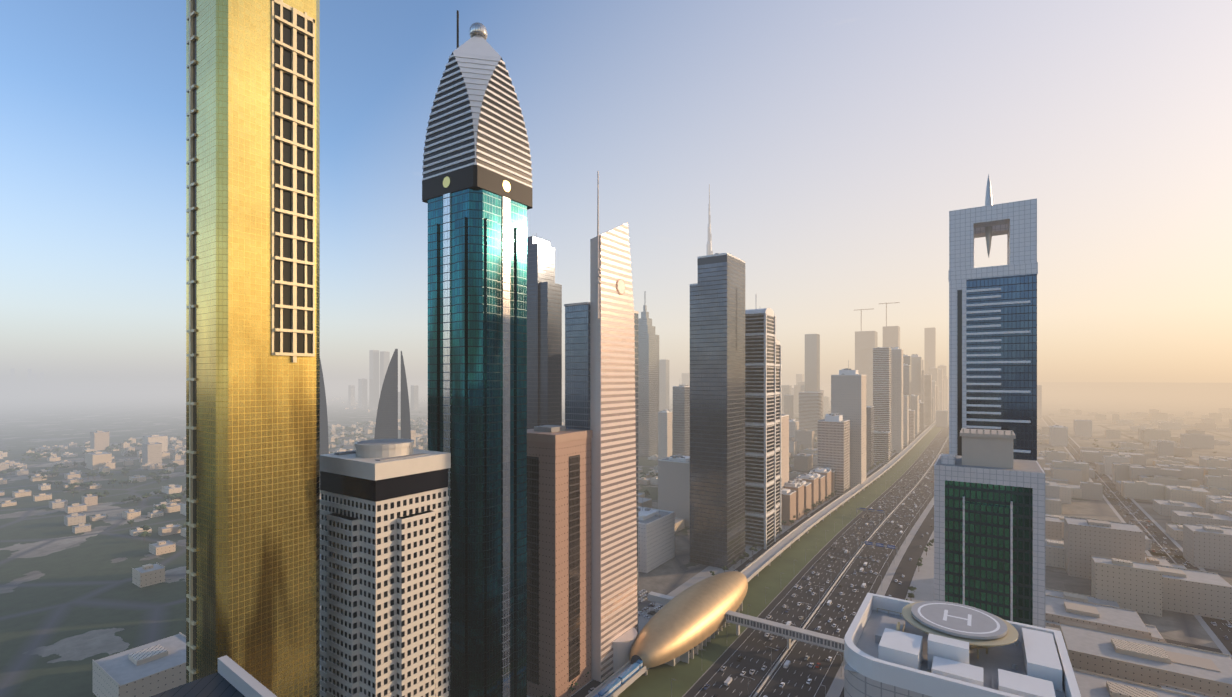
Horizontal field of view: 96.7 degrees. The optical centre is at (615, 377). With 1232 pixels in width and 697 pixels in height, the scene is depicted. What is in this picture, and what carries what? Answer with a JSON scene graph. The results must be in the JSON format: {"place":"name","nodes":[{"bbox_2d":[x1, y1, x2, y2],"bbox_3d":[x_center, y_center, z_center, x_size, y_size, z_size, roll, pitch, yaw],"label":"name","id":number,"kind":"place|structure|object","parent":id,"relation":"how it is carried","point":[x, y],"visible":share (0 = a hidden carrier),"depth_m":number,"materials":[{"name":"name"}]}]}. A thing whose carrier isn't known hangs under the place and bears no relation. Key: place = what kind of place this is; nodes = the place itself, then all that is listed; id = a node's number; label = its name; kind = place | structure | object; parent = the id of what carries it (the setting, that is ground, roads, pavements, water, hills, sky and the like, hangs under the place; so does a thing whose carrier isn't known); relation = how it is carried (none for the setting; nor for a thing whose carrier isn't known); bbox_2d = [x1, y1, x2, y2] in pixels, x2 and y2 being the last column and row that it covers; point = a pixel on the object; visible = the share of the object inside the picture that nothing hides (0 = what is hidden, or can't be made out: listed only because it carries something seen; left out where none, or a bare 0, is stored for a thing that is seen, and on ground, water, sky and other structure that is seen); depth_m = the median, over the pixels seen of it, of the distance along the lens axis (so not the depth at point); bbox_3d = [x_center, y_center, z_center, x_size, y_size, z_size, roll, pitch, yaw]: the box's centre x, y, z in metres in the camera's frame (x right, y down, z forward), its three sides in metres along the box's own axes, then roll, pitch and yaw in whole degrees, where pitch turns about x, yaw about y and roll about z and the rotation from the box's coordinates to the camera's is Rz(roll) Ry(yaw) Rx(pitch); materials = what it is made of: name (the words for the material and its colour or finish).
{"place":"outdoors","nodes":[
{"label":"outdoors","id":0,"kind":"place"},
{"bbox_2d":[320,360,328,454],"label":"sail tower","id":1,"kind":"structure","parent":0,"point":[324,444],"depth_m":928.05,"materials":[{"name":"grey glass"}]},
{"bbox_2d":[348,385,354,405],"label":"tower","id":2,"kind":"structure","parent":0,"point":[351,395],"depth_m":3154.93,"materials":[{"name":"white paint"}]},
{"bbox_2d":[369,350,378,407],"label":"tower","id":3,"kind":"structure","parent":0,"point":[373,378],"depth_m":2955.10,"materials":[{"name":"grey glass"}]},
{"bbox_2d":[398,391,400,412],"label":"tower","id":4,"kind":"structure","parent":0,"point":[399,402],"depth_m":2563.08,"materials":[{"name":"white paint"}]},
{"bbox_2d":[411,385,417,409],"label":"tower","id":5,"kind":"structure","parent":0,"point":[414,397],"depth_m":2763.76,"materials":[{"name":"grey glass"}]},
{"bbox_2d":[0,381,1231,696],"bbox_3d":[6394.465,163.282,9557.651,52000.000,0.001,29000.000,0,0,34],"label":"ground","id":6,"kind":"structure","parent":0,"point":[74,607],"depth_m":634.98,"materials":[{"name":"beige sand"}]},
{"bbox_2d":[11,368,14,393],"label":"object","id":7,"kind":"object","parent":6,"relation":"on","point":[12,380],"visible":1,"depth_m":5500.82,"materials":[{"name":"grey glass"}]},
{"bbox_2d":[150,655,276,696],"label":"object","id":8,"kind":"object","parent":6,"relation":"on","point":[230,678],"visible":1,"depth_m":40.85,"materials":[{"name":"concrete"}]},
{"bbox_2d":[186,0,319,696],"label":"gold tower","id":9,"kind":"structure","parent":6,"relation":"on","point":[253,338],"depth_m":161.85,"materials":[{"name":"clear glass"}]},
{"bbox_2d":[358,378,366,407],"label":"tower","id":10,"kind":"structure","parent":6,"relation":"on","point":[362,393],"depth_m":2955.51,"materials":[{"name":"concrete"}]},
{"bbox_2d":[380,351,389,393],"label":"tower","id":11,"kind":"structure","parent":6,"relation":"on","point":[384,359],"depth_m":2956.04,"materials":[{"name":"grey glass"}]},
{"bbox_2d":[320,439,450,696],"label":"white hotel","id":12,"kind":"structure","parent":6,"relation":"on","point":[384,603],"depth_m":185.72,"materials":[{"name":"grey"}]},
{"bbox_2d":[374,349,397,438],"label":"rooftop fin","id":13,"kind":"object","parent":6,"relation":"on","point":[386,426],"depth_m":922.51,"materials":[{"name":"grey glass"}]},
{"bbox_2d":[401,351,410,438],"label":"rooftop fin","id":14,"kind":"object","parent":6,"relation":"on","point":[405,423],"depth_m":929.58,"materials":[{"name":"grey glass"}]},
{"bbox_2d":[422,10,531,696],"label":"skyscraper","id":15,"kind":"structure","parent":6,"relation":"on","point":[477,184],"depth_m":236.61,"materials":[{"name":"teal glass"}]},
{"bbox_2d":[527,236,561,428],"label":"skyscraper","id":16,"kind":"structure","parent":6,"relation":"on","point":[544,348],"depth_m":500.81,"materials":[{"name":"grey glass"}]},
{"bbox_2d":[527,425,591,696],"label":"brown tower","id":17,"kind":"structure","parent":6,"relation":"on","point":[558,559],"depth_m":278.09,"materials":[{"name":"concrete"}]},
{"bbox_2d":[564,171,638,681],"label":"skyscraper","id":18,"kind":"structure","parent":6,"relation":"on","point":[601,364],"depth_m":301.90,"materials":[{"name":"beige glass"}]},
{"bbox_2d":[0,395,1217,696],"bbox_3d":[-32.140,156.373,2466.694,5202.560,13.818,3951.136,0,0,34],"label":"trees","id":19,"kind":"object","parent":6,"relation":"on","point":[178,495],"visible":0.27,"depth_m":882.14,"materials":[{"name":"green plant"}]},
{"bbox_2d":[0,395,1231,696],"bbox_3d":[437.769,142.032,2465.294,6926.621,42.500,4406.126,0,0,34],"label":"low-rise buildings","id":20,"kind":"structure","parent":6,"relation":"on","point":[1106,663],"depth_m":381.39,"materials":[{"name":"beige concrete"}]},
{"bbox_2d":[0,393,1231,696],"bbox_3d":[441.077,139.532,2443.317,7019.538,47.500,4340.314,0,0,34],"label":"low-rise buildings","id":21,"kind":"structure","parent":6,"relation":"on","point":[1192,591],"depth_m":392.46,"materials":[{"name":"beige concrete"}]},
{"bbox_2d":[0,393,1231,696],"bbox_3d":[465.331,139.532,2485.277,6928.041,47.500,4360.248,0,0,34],"label":"low-rise buildings","id":22,"kind":"structure","parent":6,"relation":"on","point":[1084,540],"depth_m":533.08,"materials":[{"name":"beige concrete"}]},
{"bbox_2d":[0,395,1231,630],"bbox_3d":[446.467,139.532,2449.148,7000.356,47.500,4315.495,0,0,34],"label":"low-rise buildings","id":23,"kind":"structure","parent":6,"relation":"on","point":[1206,547],"depth_m":631.11,"materials":[{"name":"beige concrete"}]},
{"bbox_2d":[638,291,658,457],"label":"skyscraper","id":24,"kind":"structure","parent":6,"relation":"on","point":[648,374],"depth_m":1127.98,"materials":[{"name":"grey glass"}]},
{"bbox_2d":[638,498,674,572],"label":"building","id":25,"kind":"structure","parent":6,"relation":"on","point":[656,537],"depth_m":474.06,"materials":[{"name":"white concrete"}]},
{"bbox_2d":[659,359,668,411],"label":"tower","id":26,"kind":"structure","parent":6,"relation":"on","point":[663,384],"depth_m":2190.73,"materials":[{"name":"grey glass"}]},
{"bbox_2d":[658,409,671,458],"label":"tower","id":27,"kind":"structure","parent":6,"relation":"on","point":[664,433],"depth_m":991.76,"materials":[{"name":"stone"}]},
{"bbox_2d":[658,455,689,527],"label":"building","id":28,"kind":"structure","parent":6,"relation":"on","point":[673,483],"depth_m":606.29,"materials":[{"name":"stone"}]},
{"bbox_2d":[673,386,689,455],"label":"tower","id":29,"kind":"structure","parent":6,"relation":"on","point":[681,420],"depth_m":889.57,"materials":[{"name":"grey glass"}]},
{"bbox_2d":[682,373,689,385],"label":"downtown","id":30,"kind":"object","parent":6,"relation":"on","point":[685,378],"visible":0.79,"depth_m":3084.68,"materials":[{"name":"white paint"}]},
{"bbox_2d":[706,184,712,255],"bbox_3d":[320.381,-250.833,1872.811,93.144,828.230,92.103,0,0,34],"label":"burj khalifa","id":31,"kind":"structure","parent":6,"relation":"on","point":[709,251],"depth_m":1873.26,"materials":[{"name":"silver metal"}]},
{"bbox_2d":[690,253,744,568],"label":"tower","id":32,"kind":"structure","parent":6,"relation":"on","point":[717,415],"depth_m":475.99,"materials":[{"name":"grey glass"}]},
{"bbox_2d":[648,591,843,663],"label":"foot bridge","id":33,"kind":"structure","parent":6,"relation":"on","point":[789,632],"depth_m":331.76,"materials":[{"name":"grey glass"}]},
{"bbox_2d":[745,308,775,548],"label":"residential tower","id":34,"kind":"structure","parent":6,"relation":"on","point":[760,428],"depth_m":529.38,"materials":[{"name":"white paint"}]},
{"bbox_2d":[776,339,780,535],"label":"skyscraper","id":35,"kind":"structure","parent":6,"relation":"on","point":[778,435],"depth_m":569.18,"materials":[{"name":"white paint"}]},
{"bbox_2d":[781,414,788,486],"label":"skyscraper","id":36,"kind":"structure","parent":6,"relation":"on","point":[785,448],"depth_m":643.11,"materials":[{"name":"beige concrete"}]},
{"bbox_2d":[781,478,795,525],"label":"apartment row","id":37,"kind":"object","parent":6,"relation":"on","point":[788,504],"visible":0.58,"depth_m":607.23,"materials":[{"name":"beige concrete"}]},
{"bbox_2d":[784,394,793,418],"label":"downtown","id":38,"kind":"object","parent":6,"relation":"on","point":[789,405],"visible":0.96,"depth_m":1898.36,"materials":[{"name":"white paint"}]},
{"bbox_2d":[783,480,803,519],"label":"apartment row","id":39,"kind":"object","parent":6,"relation":"on","point":[797,487],"visible":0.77,"depth_m":634.50,"materials":[{"name":"brown stone"}]},
{"bbox_2d":[789,419,798,435],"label":"building","id":40,"kind":"structure","parent":6,"relation":"on","point":[793,425],"depth_m":1289.88,"materials":[{"name":"stone"}]},
{"bbox_2d":[794,385,797,412],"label":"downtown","id":41,"kind":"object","parent":6,"relation":"on","point":[795,398],"visible":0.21,"depth_m":2550.88,"materials":[{"name":"beige glass"}]},
{"bbox_2d":[796,374,803,384],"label":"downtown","id":42,"kind":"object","parent":6,"relation":"on","point":[799,377],"visible":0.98,"depth_m":3049.02,"materials":[{"name":"beige glass"}]},
{"bbox_2d":[792,479,810,514],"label":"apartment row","id":43,"kind":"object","parent":6,"relation":"on","point":[807,494],"visible":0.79,"depth_m":659.84,"materials":[{"name":"beige concrete"}]},
{"bbox_2d":[798,381,804,412],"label":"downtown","id":44,"kind":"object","parent":6,"relation":"on","point":[800,383],"visible":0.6,"depth_m":2526.30,"materials":[{"name":"grey glass"}]},
{"bbox_2d":[796,473,818,509],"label":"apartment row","id":45,"kind":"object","parent":6,"relation":"on","point":[812,479],"visible":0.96,"depth_m":683.14,"materials":[{"name":"beige concrete"}]},
{"bbox_2d":[799,392,822,437],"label":"tower","id":46,"kind":"structure","parent":6,"relation":"on","point":[810,409],"depth_m":1486.48,"materials":[{"name":"white paint"}]},
{"bbox_2d":[805,334,819,391],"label":"tower","id":47,"kind":"structure","parent":6,"relation":"on","point":[812,362],"depth_m":1894.66,"materials":[{"name":"beige glass"}]},
{"bbox_2d":[809,472,824,504],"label":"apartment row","id":48,"kind":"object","parent":6,"relation":"on","point":[821,487],"visible":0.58,"depth_m":708.25,"materials":[{"name":"beige concrete"}]},
{"bbox_2d":[810,466,830,500],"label":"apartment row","id":49,"kind":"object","parent":6,"relation":"on","point":[820,470],"visible":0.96,"depth_m":730.72,"materials":[{"name":"brown stone"}]},
{"bbox_2d":[820,390,823,416],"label":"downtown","id":50,"kind":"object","parent":6,"relation":"on","point":[823,401],"visible":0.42,"depth_m":2287.84,"materials":[{"name":"white paint"}]},
{"bbox_2d":[823,467,834,496],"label":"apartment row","id":51,"kind":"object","parent":6,"relation":"on","point":[832,481],"visible":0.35,"depth_m":749.91,"materials":[{"name":"beige concrete"}]},
{"bbox_2d":[818,413,849,495],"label":"high-rise building","id":52,"kind":"structure","parent":6,"relation":"on","point":[833,442],"depth_m":761.64,"materials":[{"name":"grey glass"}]},
{"bbox_2d":[831,360,865,488],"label":"tower","id":53,"kind":"structure","parent":6,"relation":"on","point":[848,393],"depth_m":802.92,"materials":[{"name":"stone"}]},
{"bbox_2d":[866,402,873,469],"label":"skyscraper","id":54,"kind":"structure","parent":6,"relation":"on","point":[869,436],"depth_m":971.41,"materials":[{"name":"white paint"}]},
{"bbox_2d":[588,443,1155,692],"bbox_3d":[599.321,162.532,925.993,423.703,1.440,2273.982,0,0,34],"label":"cars","id":55,"kind":"object","parent":6,"relation":"on","point":[723,668],"visible":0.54,"depth_m":398.59,"materials":[{"name":"grey paint"}]},
{"bbox_2d":[873,347,890,456],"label":"skyscraper","id":56,"kind":"structure","parent":6,"relation":"on","point":[882,385],"depth_m":1120.26,"materials":[{"name":"white paint"}]},
{"bbox_2d":[874,431,889,463],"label":"building","id":57,"kind":"structure","parent":6,"relation":"on","point":[881,445],"depth_m":1035.42,"materials":[{"name":"white paint"}]},
{"bbox_2d":[890,347,902,452],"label":"skyscraper","id":58,"kind":"structure","parent":6,"relation":"on","point":[897,399],"depth_m":1192.04,"materials":[{"name":"white paint"}]},
{"bbox_2d":[903,395,908,445],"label":"skyscraper","id":59,"kind":"structure","parent":6,"relation":"on","point":[906,419],"depth_m":1318.31,"materials":[{"name":"white paint"}]},
{"bbox_2d":[903,363,909,408],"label":"skyscraper","id":60,"kind":"structure","parent":6,"relation":"on","point":[906,379],"depth_m":1473.97,"materials":[{"name":"white paint"}]},
{"bbox_2d":[903,354,910,408],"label":"skyscraper","id":61,"kind":"structure","parent":6,"relation":"on","point":[906,359],"depth_m":1521.54,"materials":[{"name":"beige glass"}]},
{"bbox_2d":[909,409,914,441],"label":"skyscraper","id":62,"kind":"structure","parent":6,"relation":"on","point":[911,425],"depth_m":1380.33,"materials":[{"name":"beige glass"}]},
{"bbox_2d":[638,437,1189,696],"bbox_3d":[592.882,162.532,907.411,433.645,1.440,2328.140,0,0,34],"label":"cars","id":63,"kind":"object","parent":6,"relation":"on","point":[743,673],"visible":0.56,"depth_m":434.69,"materials":[{"name":"white paint"}]},
{"bbox_2d":[911,394,918,434],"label":"skyscraper","id":64,"kind":"structure","parent":6,"relation":"on","point":[915,402],"depth_m":1570.93,"materials":[{"name":"white paint"}]},
{"bbox_2d":[911,354,921,401],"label":"skyscraper","id":65,"kind":"structure","parent":6,"relation":"on","point":[916,374],"depth_m":1760.01,"materials":[{"name":"grey glass"}]},
{"bbox_2d":[919,399,923,430],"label":"skyscraper","id":66,"kind":"structure","parent":6,"relation":"on","point":[921,416],"depth_m":1689.77,"materials":[{"name":"white paint"}]},
{"bbox_2d":[922,370,923,401],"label":"skyscraper","id":67,"kind":"structure","parent":6,"relation":"on","point":[922,385],"depth_m":1840.08,"materials":[{"name":"beige glass"}]},
{"bbox_2d":[924,374,931,424],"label":"skyscraper","id":68,"kind":"structure","parent":6,"relation":"on","point":[927,399],"depth_m":1878.35,"materials":[{"name":"white paint"}]},
{"bbox_2d":[924,327,935,374],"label":"tower","id":69,"kind":"structure","parent":6,"relation":"on","point":[929,347],"depth_m":2614.07,"materials":[{"name":"beige glass"}]},
{"bbox_2d":[932,397,933,422],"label":"skyscraper","id":70,"kind":"structure","parent":6,"relation":"on","point":[932,409],"depth_m":1965.59,"materials":[{"name":"white paint"}]},
{"bbox_2d":[932,380,935,419],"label":"skyscraper","id":71,"kind":"structure","parent":6,"relation":"on","point":[934,389],"depth_m":2114.60,"materials":[{"name":"white paint"}]},
{"bbox_2d":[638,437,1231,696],"bbox_3d":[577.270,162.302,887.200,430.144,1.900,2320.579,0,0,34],"label":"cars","id":72,"kind":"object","parent":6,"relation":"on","point":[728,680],"visible":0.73,"depth_m":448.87,"materials":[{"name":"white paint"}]},
{"bbox_2d":[640,443,1231,659],"bbox_3d":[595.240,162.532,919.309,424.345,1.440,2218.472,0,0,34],"label":"cars","id":73,"kind":"object","parent":6,"relation":"on","point":[800,618],"visible":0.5,"depth_m":415.17,"materials":[{"name":"beige paint"}]},
{"bbox_2d":[936,386,937,409],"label":"skyscraper","id":74,"kind":"structure","parent":6,"relation":"on","point":[936,397],"depth_m":2171.03,"materials":[{"name":"beige glass"}]},
{"bbox_2d":[648,451,1228,689],"bbox_3d":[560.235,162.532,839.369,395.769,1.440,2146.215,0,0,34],"label":"cars","id":75,"kind":"object","parent":6,"relation":"on","point":[707,686],"visible":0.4,"depth_m":380.07,"materials":[{"name":"blue paint"}]},
{"bbox_2d":[936,410,947,426],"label":"building","id":76,"kind":"structure","parent":6,"relation":"on","point":[941,418],"depth_m":1806.29,"materials":[{"name":"stone"}]},
{"bbox_2d":[844,593,1080,696],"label":"building with helipad","id":77,"kind":"structure","parent":6,"relation":"on","point":[895,647],"depth_m":94.25,"materials":[{"name":"beige"}]},
{"bbox_2d":[815,454,1154,667],"bbox_3d":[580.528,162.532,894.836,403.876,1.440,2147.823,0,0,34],"label":"cars","id":78,"kind":"object","parent":6,"relation":"on","point":[818,665],"visible":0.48,"depth_m":513.60,"materials":[{"name":"red paint"}]},
{"bbox_2d":[934,428,1044,627],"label":"green tower","id":79,"kind":"structure","parent":6,"relation":"on","point":[989,523],"depth_m":181.88,"materials":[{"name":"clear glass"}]},
{"bbox_2d":[1049,425,1067,446],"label":"building","id":80,"kind":"structure","parent":6,"relation":"on","point":[1058,435],"depth_m":1306.98,"materials":[{"name":"concrete"}]},
{"bbox_2d":[527,418,948,696],"bbox_3d":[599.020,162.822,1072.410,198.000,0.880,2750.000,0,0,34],"label":"road","id":81,"kind":"structure","parent":0,"point":[776,577],"depth_m":426.10,"materials":[{"name":"grey asphalt"}]},
{"bbox_2d":[629,571,747,667],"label":"metro station","id":82,"kind":"object","parent":81,"relation":"on","point":[686,624],"visible":1,"depth_m":327.94,"materials":[{"name":"brown metal"}]},
{"bbox_2d":[585,420,935,696],"bbox_3d":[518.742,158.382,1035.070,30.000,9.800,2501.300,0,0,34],"label":"metro viaduct","id":83,"kind":"object","parent":81,"relation":"on","point":[760,563],"visible":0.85,"depth_m":533.70,"materials":[{"name":"grey concrete"}]},
{"bbox_2d":[593,660,642,696],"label":"metro train","id":84,"kind":"object","parent":83,"relation":"on","point":[609,689],"visible":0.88,"depth_m":275.46,"materials":[{"name":"blue metal"}]},
{"bbox_2d":[671,443,940,696],"bbox_3d":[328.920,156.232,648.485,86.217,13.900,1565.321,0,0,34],"label":"street furniture","id":85,"kind":"object","parent":81,"relation":"on","point":[878,544],"visible":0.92,"depth_m":508.68,"materials":[{"name":"silver metal"}]},
{"bbox_2d":[781,385,791,413],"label":"tower","id":86,"kind":"structure","parent":0,"point":[786,389],"depth_m":2403.21,"materials":[{"name":"beige concrete"}]},
{"bbox_2d":[824,396,828,409],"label":"tower","id":87,"kind":"structure","parent":0,"point":[826,402],"depth_m":2805.79,"materials":[{"name":"white paint"}]},
{"bbox_2d":[855,331,877,405],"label":"tower","id":88,"kind":"structure","parent":0,"point":[866,342],"depth_m":2283.97,"materials":[{"name":"white paint"}]},
{"bbox_2d":[858,302,899,330],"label":"tower cranes","id":89,"kind":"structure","parent":88,"relation":"on","point":[873,308],"depth_m":2317.09,"materials":[{"name":"metal"}]},
{"bbox_2d":[883,326,899,348],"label":"tower","id":90,"kind":"structure","parent":0,"point":[891,336],"depth_m":2296.97,"materials":[{"name":"white paint"}]},
{"bbox_2d":[928,367,937,385],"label":"skyscraper","id":91,"kind":"structure","parent":0,"point":[933,371],"depth_m":2376.12,"materials":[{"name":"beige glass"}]},
{"bbox_2d":[938,368,942,391],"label":"skyscraper","id":92,"kind":"structure","parent":0,"point":[940,378],"depth_m":2531.55,"materials":[{"name":"white paint"}]},
{"bbox_2d":[939,391,942,410],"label":"skyscraper","id":93,"kind":"structure","parent":0,"point":[940,400],"depth_m":2459.95,"materials":[{"name":"white paint"}]},
{"bbox_2d":[938,365,946,375],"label":"skyscraper","id":94,"kind":"structure","parent":0,"point":[944,367],"depth_m":2955.17,"materials":[{"name":"white paint"}]},
{"bbox_2d":[943,380,944,410],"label":"skyscraper","id":95,"kind":"structure","parent":0,"point":[943,395],"depth_m":2687.24,"materials":[{"name":"white paint"}]},
{"bbox_2d":[944,376,946,408],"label":"skyscraper","id":96,"kind":"structure","parent":0,"point":[945,378],"depth_m":2820.48,"materials":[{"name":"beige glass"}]},
{"bbox_2d":[948,174,1037,460],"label":"skyscraper","id":97,"kind":"structure","parent":0,"point":[992,347],"depth_m":271.20,"materials":[{"name":"white"}]},
{"bbox_2d":[1037,385,1041,417],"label":"tower","id":98,"kind":"structure","parent":0,"point":[1039,401],"depth_m":2197.51,"materials":[{"name":"stone"}]},
{"bbox_2d":[1074,419,1091,436],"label":"building","id":99,"kind":"structure","parent":0,"point":[1082,427],"depth_m":1511.24,"materials":[{"name":"concrete"}]},
{"bbox_2d":[1042,415,1231,656],"bbox_3d":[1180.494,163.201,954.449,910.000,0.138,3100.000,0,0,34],"label":"roads","id":100,"kind":"structure","parent":0,"point":[1218,631],"depth_m":577.48,"materials":[{"name":"grey asphalt"}]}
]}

